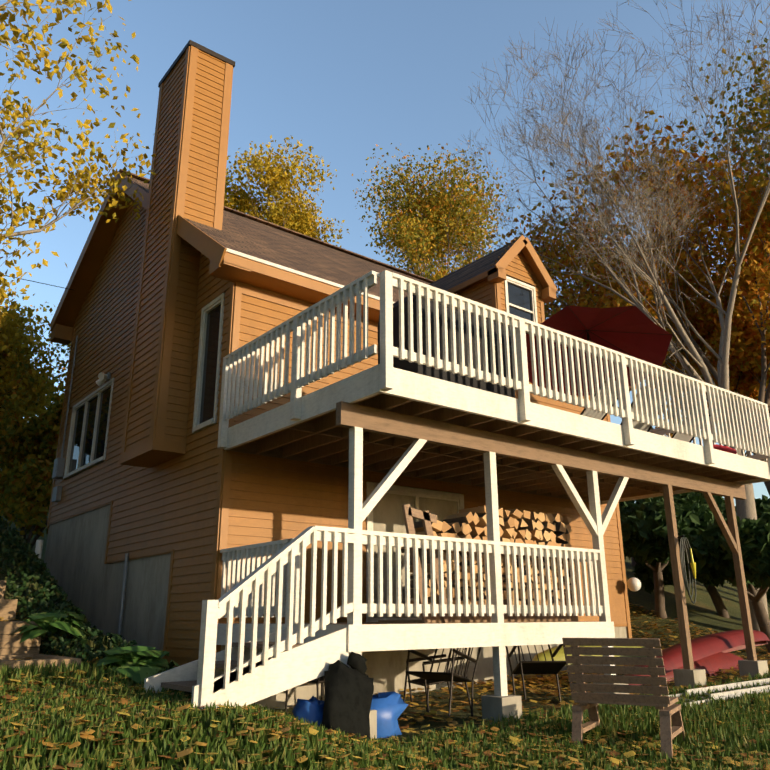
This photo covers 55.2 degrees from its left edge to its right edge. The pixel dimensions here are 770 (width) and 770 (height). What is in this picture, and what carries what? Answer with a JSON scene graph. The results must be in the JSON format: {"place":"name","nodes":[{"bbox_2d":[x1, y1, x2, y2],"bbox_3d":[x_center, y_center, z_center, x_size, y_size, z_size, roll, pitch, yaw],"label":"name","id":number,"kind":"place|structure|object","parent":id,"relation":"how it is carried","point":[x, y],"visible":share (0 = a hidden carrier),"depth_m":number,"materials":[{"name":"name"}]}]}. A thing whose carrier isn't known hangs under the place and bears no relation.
{"place":"outdoors","nodes":[
{"label":"outdoors","id":0,"kind":"place"},
{"bbox_2d":[0,659,769,769],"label":"grass","id":1,"kind":"structure","parent":0,"point":[60,733],"depth_m":6.02,"materials":[{"name":"green plant"}]},
{"bbox_2d":[0,509,769,769],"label":"ground","id":2,"kind":"structure","parent":0,"point":[702,613],"depth_m":14.41,"materials":[{"name":"brown soil"}]},
{"bbox_2d":[0,306,10,382],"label":"tree","id":3,"kind":"object","parent":2,"relation":"on","point":[9,354],"visible":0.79,"depth_m":13.48,"materials":[{"name":"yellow plant"}]},
{"bbox_2d":[0,301,55,422],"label":"tree","id":4,"kind":"object","parent":2,"relation":"on","point":[12,331],"visible":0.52,"depth_m":17.29,"materials":[{"name":"green plant"}]},
{"bbox_2d":[0,327,60,435],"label":"tree","id":5,"kind":"object","parent":2,"relation":"on","point":[4,412],"visible":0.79,"depth_m":16.55,"materials":[{"name":"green plant"}]},
{"bbox_2d":[0,363,65,556],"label":"tree","id":6,"kind":"object","parent":2,"relation":"on","point":[28,455],"visible":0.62,"depth_m":20.68,"materials":[{"name":"green plant"}]},
{"bbox_2d":[32,540,42,580],"bbox_3d":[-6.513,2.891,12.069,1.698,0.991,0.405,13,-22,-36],"label":"utility meter","id":7,"kind":"object","parent":2,"relation":"on","point":[39,546],"visible":0.4,"depth_m":12.69,"materials":[{"name":"white plastic"}]},
{"bbox_2d":[5,287,70,399],"bbox_3d":[-9.537,0.097,18.025,4.554,5.904,4.120,-7,-19,20],"label":"tree","id":8,"kind":"object","parent":2,"relation":"on","point":[63,364],"visible":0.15,"depth_m":18.80,"materials":[{"name":"green plant"}]},
{"bbox_2d":[0,580,80,669],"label":"stone steps","id":9,"kind":"structure","parent":2,"relation":"on","point":[12,647],"depth_m":8.35,"materials":[{"name":"stone"}]},
{"bbox_2d":[0,9,138,349],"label":"tree","id":10,"kind":"object","parent":2,"relation":"on","point":[8,105],"visible":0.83,"depth_m":12.12,"materials":[{"name":"yellow plant"}]},
{"bbox_2d":[0,0,162,308],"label":"tree","id":11,"kind":"object","parent":2,"relation":"on","point":[70,188],"visible":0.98,"depth_m":11.11,"materials":[{"name":"yellow plant"}]},
{"bbox_2d":[0,516,179,684],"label":"shrubbery","id":12,"kind":"object","parent":2,"relation":"on","point":[63,617],"visible":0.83,"depth_m":8.56,"materials":[{"name":"green plant"}]},
{"bbox_2d":[224,135,349,246],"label":"tree","id":13,"kind":"object","parent":2,"relation":"on","point":[290,215],"visible":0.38,"depth_m":44.62,"materials":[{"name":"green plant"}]},
{"bbox_2d":[44,40,635,708],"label":"house","id":14,"kind":"structure","parent":2,"relation":"on","point":[180,290],"depth_m":11.51,"materials":[{"name":"wood"}]},
{"bbox_2d":[8,276,72,289],"bbox_3d":[-14.004,-4.925,8.281,0.016,2.173,21.970,-15,-23,39],"label":"overhead cable","id":15,"kind":"object","parent":14,"relation":"attached to","point":[44,283],"visible":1,"depth_m":15.56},
{"bbox_2d":[292,652,407,739],"bbox_3d":[-0.464,2.865,6.665,1.688,0.860,0.885,13,-22,-36],"label":"mulch bag and tarp","id":16,"kind":"object","parent":2,"relation":"on","point":[349,702],"visible":0.67,"depth_m":6.46,"materials":[{"name":"plastic"}]},
{"bbox_2d":[111,526,614,719],"bbox_3d":[-0.430,2.680,8.493,6.200,1.633,2.829,13,-22,-36],"label":"porch and stairs","id":17,"kind":"object","parent":2,"relation":"on","point":[256,661],"visible":0.88,"depth_m":7.27,"materials":[{"name":"white wood"}]},
{"bbox_2d":[378,504,577,622],"bbox_3d":[1.097,2.236,9.167,2.998,1.386,0.940,13,-22,-36],"label":"firewood stack","id":18,"kind":"object","parent":17,"relation":"on","point":[524,526],"visible":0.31,"depth_m":8.84,"materials":[{"name":"brown wood"}]},
{"bbox_2d":[0,603,769,769],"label":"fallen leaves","id":19,"kind":"object","parent":2,"relation":"on","point":[531,678],"visible":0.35,"depth_m":6.36,"materials":[{"name":"plant"}]},
{"bbox_2d":[285,644,572,718],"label":"patio chairs","id":20,"kind":"object","parent":2,"relation":"on","point":[426,679],"visible":0.56,"depth_m":8.76,"materials":[{"name":"brown metal"}]},
{"bbox_2d":[352,140,520,280],"bbox_3d":[2.801,-2.851,41.315,9.700,22.594,14.026,2,-18,-8],"label":"gold tree","id":21,"kind":"object","parent":2,"relation":"on","point":[442,215],"visible":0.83,"depth_m":39.09,"materials":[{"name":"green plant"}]},
{"bbox_2d":[217,270,769,738],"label":"deck","id":22,"kind":"structure","parent":2,"relation":"on","point":[389,420],"depth_m":9.04,"materials":[{"name":"white wood"}]},
{"bbox_2d":[526,305,672,395],"bbox_3d":[3.498,0.096,12.382,2.468,2.500,2.462,13,-22,-36],"label":"patio umbrella","id":23,"kind":"object","parent":22,"relation":"on","point":[634,331],"visible":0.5,"depth_m":12.49,"materials":[{"name":"red fabric"}]},
{"bbox_2d":[580,378,736,453],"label":"deck chairs","id":24,"kind":"object","parent":22,"relation":"on","point":[595,414],"visible":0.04,"depth_m":11.20,"materials":[{"name":"brown metal"}]},
{"bbox_2d":[627,535,695,603],"bbox_3d":[4.534,3.187,12.277,0.258,0.948,3.965,-2,-18,6],"label":"garden hose on post","id":25,"kind":"object","parent":22,"relation":"attached to","point":[633,584],"visible":1,"depth_m":10.52,"materials":[{"name":"rubber"}]},
{"bbox_2d":[450,0,769,631],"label":"bare tree","id":26,"kind":"object","parent":2,"relation":"on","point":[746,508],"visible":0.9,"depth_m":19.27,"materials":[{"name":"grey plant"}]},
{"bbox_2d":[490,145,743,492],"bbox_3d":[9.237,-0.724,28.678,12.127,16.425,8.608,-3,-18,9],"label":"red tree","id":27,"kind":"object","parent":2,"relation":"on","point":[560,240],"visible":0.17,"depth_m":29.41,"materials":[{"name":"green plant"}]},
{"bbox_2d":[562,638,684,758],"bbox_3d":[2.292,2.934,7.043,0.890,0.995,0.832,-10,-20,28],"label":"wooden bench","id":28,"kind":"object","parent":2,"relation":"on","point":[669,711],"visible":0.94,"depth_m":6.83,"materials":[{"name":"brown wood"}]},
{"bbox_2d":[619,500,637,565],"bbox_3d":[8.487,4.758,24.445,3.227,3.041,3.438,13,-22,-36],"label":"tree","id":29,"kind":"object","parent":2,"relation":"on","point":[625,506],"visible":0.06,"depth_m":23.79,"materials":[{"name":"green plant"}]},
{"bbox_2d":[506,110,769,495],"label":"leafy tree","id":30,"kind":"object","parent":2,"relation":"on","point":[756,301],"visible":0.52,"depth_m":22.14,"materials":[{"name":"orange plant"}]},
{"bbox_2d":[532,630,769,684],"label":"canoes and kayak","id":31,"kind":"object","parent":2,"relation":"on","point":[710,653],"visible":0.23,"depth_m":11.36,"materials":[{"name":"red plastic"}]},
{"bbox_2d":[620,498,720,618],"bbox_3d":[6.616,4.144,17.338,3.231,3.174,2.350,13,-22,-36],"label":"tree","id":32,"kind":"object","parent":2,"relation":"on","point":[644,531],"visible":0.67,"depth_m":16.80,"materials":[{"name":"green plant"}]},
{"bbox_2d":[619,492,723,588],"bbox_3d":[8.019,4.493,20.242,3.299,3.166,3.149,-4,-18,10],"label":"tree","id":33,"kind":"object","parent":2,"relation":"on","point":[683,499],"visible":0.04,"depth_m":19.56,"materials":[{"name":"green plant"}]},
{"bbox_2d":[632,501,729,617],"bbox_3d":[7.783,4.589,18.751,3.004,3.178,2.632,0,-18,-1],"label":"tree","id":34,"kind":"object","parent":2,"relation":"on","point":[644,575],"visible":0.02,"depth_m":18.47,"materials":[{"name":"green plant"}]},
{"bbox_2d":[649,20,769,261],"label":"tree","id":35,"kind":"object","parent":2,"relation":"on","point":[759,177],"visible":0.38,"depth_m":22.53,"materials":[{"name":"orange plant"}]},
{"bbox_2d":[664,254,769,455],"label":"yellow tree","id":36,"kind":"object","parent":2,"relation":"on","point":[708,325],"visible":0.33,"depth_m":23.50,"materials":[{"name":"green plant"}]},
{"bbox_2d":[665,678,769,705],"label":"aluminium ladder","id":37,"kind":"object","parent":2,"relation":"on","point":[724,694],"visible":0.46,"depth_m":9.41,"materials":[{"name":"silver metal"}]},
{"bbox_2d":[684,509,769,652],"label":"tree","id":38,"kind":"object","parent":2,"relation":"on","point":[712,553],"visible":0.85,"depth_m":14.51,"materials":[{"name":"green plant"}]},
{"bbox_2d":[694,492,769,519],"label":"tree","id":39,"kind":"object","parent":2,"relation":"on","point":[762,505],"visible":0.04,"depth_m":20.82,"materials":[{"name":"green plant"}]},
{"bbox_2d":[711,162,769,255],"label":"orange tree","id":40,"kind":"object","parent":2,"relation":"on","point":[757,204],"visible":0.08,"depth_m":26.62,"materials":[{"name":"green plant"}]},
{"bbox_2d":[727,579,769,604],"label":"evergreen","id":41,"kind":"object","parent":2,"relation":"on","point":[768,596],"visible":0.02,"depth_m":17.04,"materials":[{"name":"green plant"}]},
{"bbox_2d":[0,0,769,513],"label":"sky","id":42,"kind":"structure","parent":0,"point":[343,79],"materials":[{"name":"blue"}]},
{"bbox_2d":[377,295,514,397],"bbox_3d":[0.742,-0.355,8.817,1.550,1.240,0.714,13,-22,-36],"label":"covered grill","id":43,"kind":"object","parent":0,"point":[414,367],"visible":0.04,"depth_m":8.42,"materials":[{"name":"fabric"}]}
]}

